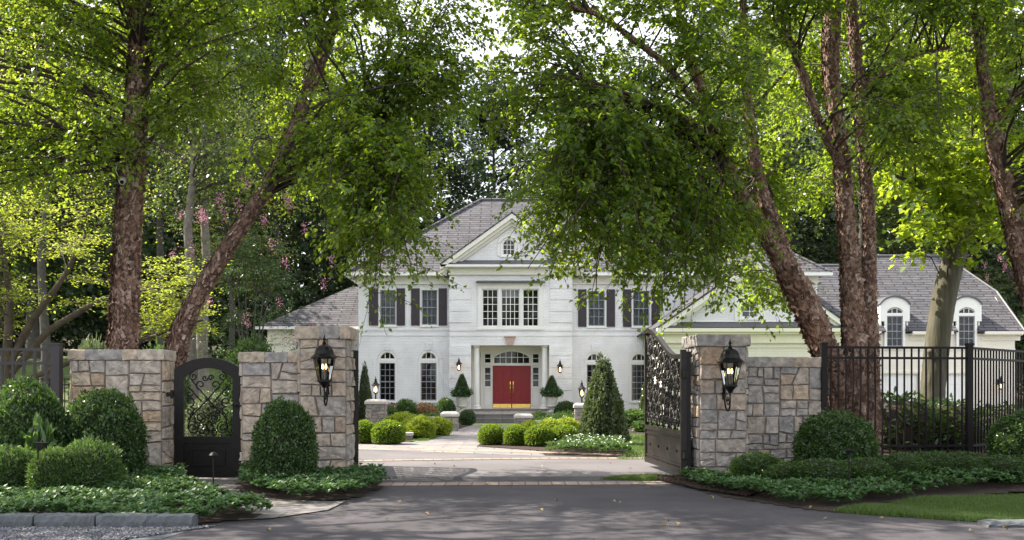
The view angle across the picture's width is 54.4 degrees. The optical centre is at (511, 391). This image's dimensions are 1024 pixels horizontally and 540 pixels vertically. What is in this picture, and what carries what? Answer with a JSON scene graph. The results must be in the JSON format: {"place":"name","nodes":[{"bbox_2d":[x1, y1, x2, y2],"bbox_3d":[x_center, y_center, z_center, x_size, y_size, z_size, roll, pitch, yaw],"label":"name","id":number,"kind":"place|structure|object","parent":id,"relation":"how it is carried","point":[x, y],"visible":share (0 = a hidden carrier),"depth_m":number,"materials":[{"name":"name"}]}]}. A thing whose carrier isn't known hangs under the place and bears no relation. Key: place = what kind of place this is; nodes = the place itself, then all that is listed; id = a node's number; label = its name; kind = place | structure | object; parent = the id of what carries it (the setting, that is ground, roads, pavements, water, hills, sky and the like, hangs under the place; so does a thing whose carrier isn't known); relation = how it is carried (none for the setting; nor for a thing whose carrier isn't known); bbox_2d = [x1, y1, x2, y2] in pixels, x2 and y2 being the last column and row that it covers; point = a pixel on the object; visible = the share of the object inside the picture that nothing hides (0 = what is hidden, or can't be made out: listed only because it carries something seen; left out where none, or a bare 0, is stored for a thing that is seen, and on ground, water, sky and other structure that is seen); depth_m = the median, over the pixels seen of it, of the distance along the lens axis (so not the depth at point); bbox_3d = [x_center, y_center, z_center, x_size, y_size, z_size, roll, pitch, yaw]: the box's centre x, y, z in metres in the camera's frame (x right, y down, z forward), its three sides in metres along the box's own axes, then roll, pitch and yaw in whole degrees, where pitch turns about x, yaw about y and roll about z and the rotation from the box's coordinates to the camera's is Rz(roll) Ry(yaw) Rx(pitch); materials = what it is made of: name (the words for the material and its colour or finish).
{"place":"outdoors","nodes":[
{"label":"outdoors","id":0,"kind":"place"},
{"bbox_2d":[0,525,214,539],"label":"gravel","id":1,"kind":"structure","parent":0,"point":[69,533],"depth_m":10.18,"materials":[{"name":"gravel"}]},
{"bbox_2d":[193,478,343,519],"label":"flagstone path","id":2,"kind":"structure","parent":0,"point":[280,508],"depth_m":12.64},
{"bbox_2d":[1,315,1023,408],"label":"forest floor","id":3,"kind":"structure","parent":0,"point":[66,350],"depth_m":82.23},
{"bbox_2d":[0,230,293,358],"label":"undergrowth","id":4,"kind":"object","parent":3,"relation":"on","point":[100,319],"visible":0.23,"depth_m":57.16,"materials":[{"name":"green plant"}]},
{"bbox_2d":[88,1,263,298],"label":"woodland tree","id":5,"kind":"object","parent":3,"relation":"on","point":[167,236],"visible":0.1,"depth_m":60.33,"materials":[{"name":"green plant"}]},
{"bbox_2d":[198,0,361,314],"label":"woodland tree","id":6,"kind":"object","parent":3,"relation":"on","point":[297,234],"visible":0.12,"depth_m":65.67,"materials":[{"name":"green plant"}]},
{"bbox_2d":[298,210,405,306],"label":"undergrowth","id":7,"kind":"object","parent":3,"relation":"on","point":[329,283],"visible":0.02,"depth_m":66.98,"materials":[{"name":"green plant"}]},
{"bbox_2d":[334,86,506,285],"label":"woodland tree","id":8,"kind":"object","parent":3,"relation":"on","point":[461,182],"visible":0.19,"depth_m":65.78,"materials":[{"name":"green plant"}]},
{"bbox_2d":[432,51,543,215],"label":"pine","id":9,"kind":"object","parent":3,"relation":"on","point":[504,143],"visible":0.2,"depth_m":77.31,"materials":[{"name":"green plant"}]},
{"bbox_2d":[6,28,1023,349],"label":"woods","id":10,"kind":"object","parent":3,"relation":"on","point":[810,224],"visible":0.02,"depth_m":90.03,"materials":[{"name":"green plant"}]},
{"bbox_2d":[491,73,611,197],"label":"woodland tree","id":11,"kind":"object","parent":3,"relation":"on","point":[528,150],"visible":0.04,"depth_m":69.82,"materials":[{"name":"green plant"}]},
{"bbox_2d":[591,31,697,185],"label":"woodland tree","id":12,"kind":"object","parent":3,"relation":"on","point":[631,63],"visible":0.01,"depth_m":74.79,"materials":[{"name":"green plant"}]},
{"bbox_2d":[649,19,829,263],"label":"woodland tree","id":13,"kind":"object","parent":3,"relation":"on","point":[784,158],"visible":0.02,"depth_m":66.90,"materials":[{"name":"green plant"}]},
{"bbox_2d":[675,9,822,248],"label":"linden","id":14,"kind":"object","parent":3,"relation":"on","point":[731,113],"visible":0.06,"depth_m":61.40,"materials":[{"name":"plant"}]},
{"bbox_2d":[735,1,890,263],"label":"woodland tree","id":15,"kind":"object","parent":3,"relation":"on","point":[815,254],"visible":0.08,"depth_m":72.96,"materials":[{"name":"green plant"}]},
{"bbox_2d":[826,9,1020,282],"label":"woodland tree","id":16,"kind":"object","parent":3,"relation":"on","point":[886,223],"visible":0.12,"depth_m":65.30,"materials":[{"name":"green plant"}]},
{"bbox_2d":[872,23,1023,312],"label":"woodland tree","id":17,"kind":"object","parent":3,"relation":"on","point":[980,265],"visible":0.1,"depth_m":70.90,"materials":[{"name":"green plant"}]},
{"bbox_2d":[937,198,1023,325],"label":"tree","id":18,"kind":"object","parent":3,"relation":"on","point":[999,275],"visible":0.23,"depth_m":58.03,"materials":[{"name":"plant"}]},
{"bbox_2d":[8,0,1023,311],"label":"sky","id":19,"kind":"structure","parent":0,"point":[515,49],"materials":[{"name":"white"}]},
{"bbox_2d":[358,450,678,475],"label":"driveway","id":20,"kind":"structure","parent":0,"point":[534,467],"depth_m":19.66,"materials":[{"name":"concrete"}]},
{"bbox_2d":[15,356,1023,503],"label":"ground","id":21,"kind":"structure","parent":0,"point":[66,371],"depth_m":44.29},
{"bbox_2d":[0,512,40,526],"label":"kerb stone","id":22,"kind":"object","parent":21,"relation":"on","point":[16,519],"visible":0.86,"depth_m":10.62,"materials":[{"name":"stone"}]},
{"bbox_2d":[0,343,64,406],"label":"picket fence","id":23,"kind":"object","parent":21,"relation":"on","point":[55,363],"visible":0.48,"depth_m":15.84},
{"bbox_2d":[34,512,101,526],"bbox_3d":[-4.781,1.391,10.738,0.648,0.158,0.260,0,0,0],"label":"kerb stone","id":24,"kind":"object","parent":21,"relation":"on","point":[68,519],"visible":0.91,"depth_m":10.62,"materials":[{"name":"stone"}]},
{"bbox_2d":[0,0,156,358],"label":"woodland tree","id":25,"kind":"object","parent":21,"relation":"on","point":[34,334],"visible":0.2,"depth_m":49.72,"materials":[{"name":"green plant"}]},
{"bbox_2d":[0,0,187,388],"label":"linden","id":26,"kind":"object","parent":21,"relation":"on","point":[44,317],"visible":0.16,"depth_m":36.87,"materials":[{"name":"green plant"}]},
{"bbox_2d":[0,171,229,387],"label":"dogwood","id":27,"kind":"object","parent":21,"relation":"on","point":[8,299],"visible":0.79,"depth_m":22.07,"materials":[{"name":"green plant"}]},
{"bbox_2d":[67,349,175,465],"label":"stone wall","id":28,"kind":"structure","parent":21,"relation":"on","point":[145,377],"depth_m":16.17,"materials":[{"name":"stone"}]},
{"bbox_2d":[3,474,260,523],"bbox_3d":[-9.475,1.398,13.975,13.050,0.100,6.750,0,0,0],"label":"planting bed","id":29,"kind":"object","parent":21,"relation":"on","point":[229,513],"visible":0.12,"depth_m":11.70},
{"bbox_2d":[0,443,36,496],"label":"shrub","id":30,"kind":"object","parent":29,"relation":"on","point":[13,464],"visible":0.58,"depth_m":13.10,"materials":[{"name":"green plant"}]},
{"bbox_2d":[0,372,68,447],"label":"boxwood","id":31,"kind":"object","parent":29,"relation":"on","point":[22,401],"visible":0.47,"depth_m":14.14,"materials":[{"name":"green plant"}]},
{"bbox_2d":[15,411,62,453],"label":"hosta","id":32,"kind":"object","parent":29,"relation":"on","point":[46,433],"visible":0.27,"depth_m":13.88,"materials":[{"name":"green plant"}]},
{"bbox_2d":[24,444,76,496],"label":"shrub","id":33,"kind":"object","parent":29,"relation":"on","point":[53,465],"visible":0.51,"depth_m":12.97,"materials":[{"name":"green plant"}]},
{"bbox_2d":[62,433,129,488],"bbox_3d":[-5.677,1.049,13.400,1.088,0.979,0.852,0,0,0],"label":"shrub","id":34,"kind":"object","parent":29,"relation":"on","point":[97,462],"visible":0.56,"depth_m":13.18,"materials":[{"name":"green plant"}]},
{"bbox_2d":[60,384,151,474],"bbox_3d":[-6.119,0.746,14.896,1.379,1.717,1.382,0,0,33],"label":"boxwood","id":35,"kind":"object","parent":29,"relation":"on","point":[104,416],"visible":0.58,"depth_m":14.59,"materials":[{"name":"green plant"}]},
{"bbox_2d":[0,462,273,515],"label":"pachysandra","id":36,"kind":"object","parent":29,"relation":"on","point":[74,498],"visible":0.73,"depth_m":11.75,"materials":[{"name":"green plant"}]},
{"bbox_2d":[33,0,254,346],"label":"linden","id":37,"kind":"object","parent":21,"relation":"on","point":[160,253],"visible":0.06,"depth_m":46.82,"materials":[{"name":"green plant"}]},
{"bbox_2d":[0,0,291,349],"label":"river birch","id":38,"kind":"object","parent":21,"relation":"on","point":[136,35],"visible":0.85,"depth_m":16.57,"materials":[{"name":"green plant"}]},
{"bbox_2d":[96,512,198,526],"bbox_3d":[-3.930,1.391,10.738,1.028,0.158,0.259,0,0,0],"label":"kerb stone","id":39,"kind":"object","parent":21,"relation":"on","point":[154,519],"visible":0.86,"depth_m":10.62,"materials":[{"name":"stone"}]},
{"bbox_2d":[93,0,285,402],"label":"tulip tree","id":40,"kind":"object","parent":21,"relation":"on","point":[191,161],"visible":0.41,"depth_m":34.93,"materials":[{"name":"green plant"}]},
{"bbox_2d":[110,8,294,395],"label":"tulip tree","id":41,"kind":"object","parent":21,"relation":"on","point":[205,235],"visible":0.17,"depth_m":40.83,"materials":[{"name":"green plant"}]},
{"bbox_2d":[185,389,231,435],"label":"variegated shrub","id":42,"kind":"object","parent":21,"relation":"on","point":[207,408],"visible":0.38,"depth_m":24.60,"materials":[{"name":"green plant"}]},
{"bbox_2d":[144,90,315,359],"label":"linden","id":43,"kind":"object","parent":21,"relation":"on","point":[221,231],"visible":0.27,"depth_m":43.94,"materials":[{"name":"green plant"}]},
{"bbox_2d":[218,332,274,406],"bbox_3d":[-8.703,-0.231,32.942,2.058,3.767,2.115,0,0,-19],"label":"evergreen shrub","id":44,"kind":"object","parent":21,"relation":"on","point":[249,345],"visible":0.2,"depth_m":32.65,"materials":[{"name":"green plant"}]},
{"bbox_2d":[168,173,335,378],"bbox_3d":[-8.963,-3.056,34.007,5.832,8.854,4.902,0,0,0],"label":"crape myrtle","id":45,"kind":"object","parent":21,"relation":"on","point":[257,270],"visible":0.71,"depth_m":33.71,"materials":[{"name":"green plant"}]},
{"bbox_2d":[238,352,299,463],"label":"stone wall","id":46,"kind":"structure","parent":21,"relation":"on","point":[267,377],"depth_m":16.19,"materials":[{"name":"stone"}]},
{"bbox_2d":[166,358,241,477],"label":"garden gate","id":47,"kind":"structure","parent":46,"relation":"attached to","point":[193,452],"depth_m":16.29,"materials":[{"name":"black metal"}]},
{"bbox_2d":[234,476,382,499],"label":"curb","id":48,"kind":"structure","parent":21,"relation":"on","point":[280,494],"depth_m":14.11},
{"bbox_2d":[248,395,319,487],"bbox_3d":[-3.436,0.801,14.996,1.048,1.483,1.079,0,0,0],"label":"boxwood","id":49,"kind":"object","parent":48,"relation":"on","point":[283,437],"visible":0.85,"depth_m":14.68,"materials":[{"name":"green plant"}]},
{"bbox_2d":[236,460,388,495],"bbox_3d":[-2.890,1.228,14.651,2.303,0.311,3.794,0,0,-14],"label":"pachysandra","id":50,"kind":"object","parent":48,"relation":"on","point":[327,479],"visible":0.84,"depth_m":14.03,"materials":[{"name":"green plant"}]},
{"bbox_2d":[294,326,356,470],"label":"gate pier","id":51,"kind":"structure","parent":21,"relation":"on","point":[333,421],"depth_m":16.07,"materials":[{"name":"stone"}]},
{"bbox_2d":[311,335,337,405],"bbox_3d":[-2.992,-0.331,15.784,0.415,1.135,0.496,0,0,-34],"label":"wall lantern","id":52,"kind":"object","parent":51,"relation":"attached to","point":[323,350],"depth_m":15.72,"materials":[{"name":"black metal"}]},
{"bbox_2d":[353,330,358,463],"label":"driveway gate","id":53,"kind":"structure","parent":51,"relation":"attached to","point":[356,397],"depth_m":16.78,"materials":[{"name":"brown metal"}]},
{"bbox_2d":[163,0,514,465],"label":"river birch","id":54,"kind":"object","parent":21,"relation":"on","point":[361,157],"visible":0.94,"depth_m":14.76,"materials":[{"name":"green plant"}]},
{"bbox_2d":[405,424,467,441],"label":"mulch bed","id":55,"kind":"object","parent":21,"relation":"on","point":[460,426],"visible":0.12,"depth_m":40.87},
{"bbox_2d":[359,361,372,419],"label":"holly cone","id":56,"kind":"object","parent":55,"relation":"on","point":[365,394],"visible":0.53,"depth_m":40.82,"materials":[{"name":"green plant"}]},
{"bbox_2d":[364,399,388,423],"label":"stone pillar","id":57,"kind":"structure","parent":55,"relation":"on","point":[376,410],"depth_m":37.98,"materials":[{"name":"stone"}]},
{"bbox_2d":[370,419,406,444],"bbox_3d":[-3.431,1.139,27.590,1.038,0.752,1.072,0,0,-25],"label":"boxwood ball","id":58,"kind":"object","parent":55,"relation":"on","point":[388,431],"visible":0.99,"depth_m":27.31,"materials":[{"name":"green plant"}]},
{"bbox_2d":[405,414,438,438],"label":"golden shrub","id":59,"kind":"object","parent":55,"relation":"on","point":[422,426],"visible":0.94,"depth_m":30.73,"materials":[{"name":"green plant"}]},
{"bbox_2d":[359,425,541,455],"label":"bluestone walk","id":60,"kind":"structure","parent":21,"relation":"on","point":[464,438],"depth_m":26.85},
{"bbox_2d":[450,373,473,413],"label":"planted urn","id":61,"kind":"object","parent":21,"relation":"on","point":[462,392],"visible":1,"depth_m":46.94,"materials":[{"name":"stone"}]},
{"bbox_2d":[255,198,841,425],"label":"brick house","id":62,"kind":"structure","parent":21,"relation":"on","point":[505,339],"depth_m":48.57,"materials":[{"name":"white brick"}]},
{"bbox_2d":[378,289,397,326],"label":"window","id":63,"kind":"structure","parent":62,"relation":"in","point":[387,307],"depth_m":48.77,"materials":[{"name":"white glass"}]},
{"bbox_2d":[420,289,438,326],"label":"window","id":64,"kind":"structure","parent":62,"relation":"in","point":[429,298],"depth_m":48.77,"materials":[{"name":"white glass"}]},
{"bbox_2d":[493,366,511,407],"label":"door","id":65,"kind":"structure","parent":62,"relation":"in","point":[502,375],"depth_m":49.36,"materials":[{"name":"red paint"}]},
{"bbox_2d":[476,283,543,329],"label":"triple window","id":66,"kind":"structure","parent":62,"relation":"in","point":[504,290],"depth_m":47.95,"materials":[{"name":"white wood"}]},
{"bbox_2d":[512,366,530,407],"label":"door","id":67,"kind":"structure","parent":62,"relation":"in","point":[521,375],"depth_m":49.36,"materials":[{"name":"red paint"}]},
{"bbox_2d":[586,290,606,327],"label":"window","id":68,"kind":"structure","parent":62,"relation":"in","point":[596,314],"depth_m":48.77,"materials":[{"name":"white glass"}]},
{"bbox_2d":[631,290,650,327],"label":"window","id":69,"kind":"structure","parent":62,"relation":"in","point":[637,312],"depth_m":48.77,"materials":[{"name":"white glass"}]},
{"bbox_2d":[540,375,563,413],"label":"planted urn","id":70,"kind":"object","parent":21,"relation":"on","point":[551,391],"visible":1,"depth_m":46.93,"materials":[{"name":"stone"}]},
{"bbox_2d":[478,428,644,457],"bbox_3d":[2.255,1.463,32.529,5.614,0.001,21.740,0,0,4],"label":"mulch bed","id":71,"kind":"object","parent":21,"relation":"on","point":[542,448],"visible":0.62,"depth_m":24.62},
{"bbox_2d":[477,423,503,444],"bbox_3d":[-0.554,1.185,27.397,0.870,0.635,0.846,0,0,41],"label":"boxwood ball","id":72,"kind":"object","parent":71,"relation":"on","point":[490,434],"visible":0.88,"depth_m":27.15,"materials":[{"name":"green plant"}]},
{"bbox_2d":[503,424,526,445],"bbox_3d":[0.125,1.190,27.000,0.787,0.651,0.791,0,0,16],"label":"boxwood ball","id":73,"kind":"object","parent":71,"relation":"on","point":[513,434],"visible":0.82,"depth_m":26.77,"materials":[{"name":"green plant"}]},
{"bbox_2d":[523,424,554,445],"bbox_3d":[0.723,1.182,26.593,0.867,0.656,0.895,0,0,-8],"label":"boxwood ball","id":74,"kind":"object","parent":71,"relation":"on","point":[537,435],"visible":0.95,"depth_m":26.35,"materials":[{"name":"green plant"}]},
{"bbox_2d":[543,433,633,452],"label":"bedding plants","id":75,"kind":"object","parent":71,"relation":"on","point":[587,442],"visible":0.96,"depth_m":23.15,"materials":[{"name":"green plant"}]},
{"bbox_2d":[578,351,631,442],"bbox_3d":[2.553,0.261,27.500,1.528,2.731,1.611,0,0,0],"label":"holly cone","id":76,"kind":"object","parent":71,"relation":"on","point":[603,412],"visible":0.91,"depth_m":27.15,"materials":[{"name":"green plant"}]},
{"bbox_2d":[682,334,750,476],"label":"gate pier","id":77,"kind":"structure","parent":21,"relation":"on","point":[719,436],"depth_m":16.31,"materials":[{"name":"stone"}]},
{"bbox_2d":[717,339,743,410],"bbox_3d":[3.526,-0.262,16.039,0.427,1.179,0.515,0,0,28],"label":"wall lantern","id":78,"kind":"object","parent":77,"relation":"attached to","point":[729,354],"depth_m":15.96,"materials":[{"name":"black metal"}]},
{"bbox_2d":[746,357,820,461],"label":"stone wall","id":79,"kind":"structure","parent":21,"relation":"on","point":[784,396],"depth_m":16.83,"materials":[{"name":"stone"}]},
{"bbox_2d":[685,0,969,267],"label":"birch","id":80,"kind":"object","parent":21,"relation":"on","point":[853,141],"visible":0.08,"depth_m":32.96,"materials":[{"name":"green plant"}]},
{"bbox_2d":[673,446,1023,511],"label":"planting bed","id":81,"kind":"object","parent":21,"relation":"on","point":[822,504],"visible":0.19,"depth_m":13.92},
{"bbox_2d":[434,0,848,412],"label":"river birch","id":82,"kind":"object","parent":81,"relation":"on","point":[608,138],"visible":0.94,"depth_m":15.07,"materials":[{"name":"green plant"}]},
{"bbox_2d":[687,351,690,471],"bbox_3d":[2.910,0.405,16.520,0.100,2.130,0.100,0,0,0],"label":"gate post","id":83,"kind":"object","parent":81,"relation":"on","point":[689,408],"visible":0.64,"depth_m":16.47,"materials":[{"name":"black metal"}]},
{"bbox_2d":[644,329,687,475],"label":"driveway gate","id":84,"kind":"structure","parent":83,"relation":"attached to","point":[665,448],"depth_m":17.75,"materials":[{"name":"black metal"}]},
{"bbox_2d":[657,474,763,495],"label":"mulch chips","id":85,"kind":"object","parent":81,"relation":"on","point":[679,479],"visible":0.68,"depth_m":14.85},
{"bbox_2d":[727,450,783,478],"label":"hedge shrub","id":86,"kind":"object","parent":81,"relation":"on","point":[749,463],"visible":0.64,"depth_m":15.19,"materials":[{"name":"green plant"}]},
{"bbox_2d":[762,460,800,479],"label":"hedge shrub","id":87,"kind":"object","parent":81,"relation":"on","point":[781,470],"visible":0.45,"depth_m":14.69,"materials":[{"name":"green plant"}]},
{"bbox_2d":[790,457,856,488],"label":"hedge shrub","id":88,"kind":"object","parent":81,"relation":"on","point":[832,468],"visible":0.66,"depth_m":14.27,"materials":[{"name":"green plant"}]},
{"bbox_2d":[790,407,881,463],"bbox_3d":[5.076,0.853,15.601,1.404,1.226,1.408,0,0,-36],"label":"boxwood","id":89,"kind":"object","parent":81,"relation":"on","point":[831,434],"visible":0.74,"depth_m":15.22,"materials":[{"name":"green plant"}]},
{"bbox_2d":[675,461,1023,501],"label":"pachysandra","id":90,"kind":"object","parent":81,"relation":"on","point":[787,488],"visible":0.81,"depth_m":13.89,"materials":[{"name":"green plant"}]},
{"bbox_2d":[843,457,895,485],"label":"hedge shrub","id":91,"kind":"object","parent":81,"relation":"on","point":[874,466],"visible":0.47,"depth_m":14.34,"materials":[{"name":"green plant"}]},
{"bbox_2d":[738,0,1015,451],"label":"river birch","id":92,"kind":"object","parent":81,"relation":"on","point":[871,88],"visible":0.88,"depth_m":17.61,"materials":[{"name":"green plant"}]},
{"bbox_2d":[877,452,934,483],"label":"hedge shrub","id":93,"kind":"object","parent":81,"relation":"on","point":[908,461],"visible":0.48,"depth_m":14.65,"materials":[{"name":"green plant"}]},
{"bbox_2d":[819,342,1023,454],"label":"picket fence","id":94,"kind":"object","parent":81,"relation":"on","point":[969,358],"visible":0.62,"depth_m":17.15,"materials":[{"name":"metal"}]},
{"bbox_2d":[883,386,960,451],"bbox_3d":[7.468,0.629,19.027,2.033,1.480,2.038,0,0,39],"label":"rhododendron","id":95,"kind":"object","parent":81,"relation":"on","point":[907,421],"visible":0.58,"depth_m":18.46,"materials":[{"name":"green plant"}]},
{"bbox_2d":[852,0,1023,405],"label":"maple","id":96,"kind":"object","parent":81,"relation":"on","point":[959,194],"visible":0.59,"depth_m":20.40,"materials":[{"name":"green plant"}]},
{"bbox_2d":[913,450,964,479],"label":"hedge shrub","id":97,"kind":"object","parent":81,"relation":"on","point":[940,458],"visible":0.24,"depth_m":14.86,"materials":[{"name":"green plant"}]},
{"bbox_2d":[924,392,994,448],"bbox_3d":[8.393,0.683,19.268,1.927,1.333,1.932,0,0,29],"label":"rhododendron","id":98,"kind":"object","parent":81,"relation":"on","point":[958,423],"visible":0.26,"depth_m":18.77,"materials":[{"name":"green plant"}]},
{"bbox_2d":[912,0,1023,324],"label":"river birch","id":99,"kind":"object","parent":81,"relation":"on","point":[1008,193],"visible":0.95,"depth_m":16.69,"materials":[{"name":"green plant"}]},
{"bbox_2d":[950,451,989,482],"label":"hedge shrub","id":100,"kind":"object","parent":81,"relation":"on","point":[973,459],"visible":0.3,"depth_m":14.82,"materials":[{"name":"green plant"}]},
{"bbox_2d":[981,453,1023,483],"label":"hedge shrub","id":101,"kind":"object","parent":81,"relation":"on","point":[1002,463],"visible":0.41,"depth_m":14.63,"materials":[{"name":"green plant"}]},
{"bbox_2d":[983,408,1023,457],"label":"boxwood","id":102,"kind":"object","parent":81,"relation":"on","point":[1005,436],"visible":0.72,"depth_m":15.63,"materials":[{"name":"green plant"}]},
{"bbox_2d":[817,254,1023,409],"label":"garage building","id":103,"kind":"structure","parent":21,"relation":"on","point":[985,316],"depth_m":50.12,"materials":[{"name":"paint"}]},
{"bbox_2d":[880,374,916,400],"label":"garage door","id":104,"kind":"structure","parent":103,"relation":"in","point":[885,376],"depth_m":50.10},
{"bbox_2d":[155,476,1023,539],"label":"asphalt driveway","id":105,"kind":"structure","parent":0,"point":[571,512],"depth_m":11.37,"materials":[{"name":"asphalt"}]},
{"bbox_2d":[377,481,676,485],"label":"threshold pavers","id":106,"kind":"object","parent":105,"relation":"on","point":[516,483],"visible":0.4,"depth_m":15.75,"materials":[{"name":"stone"}]},
{"bbox_2d":[832,493,1023,522],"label":"grass","id":107,"kind":"structure","parent":0,"point":[997,506],"depth_m":12.18,"materials":[{"name":"plant"}]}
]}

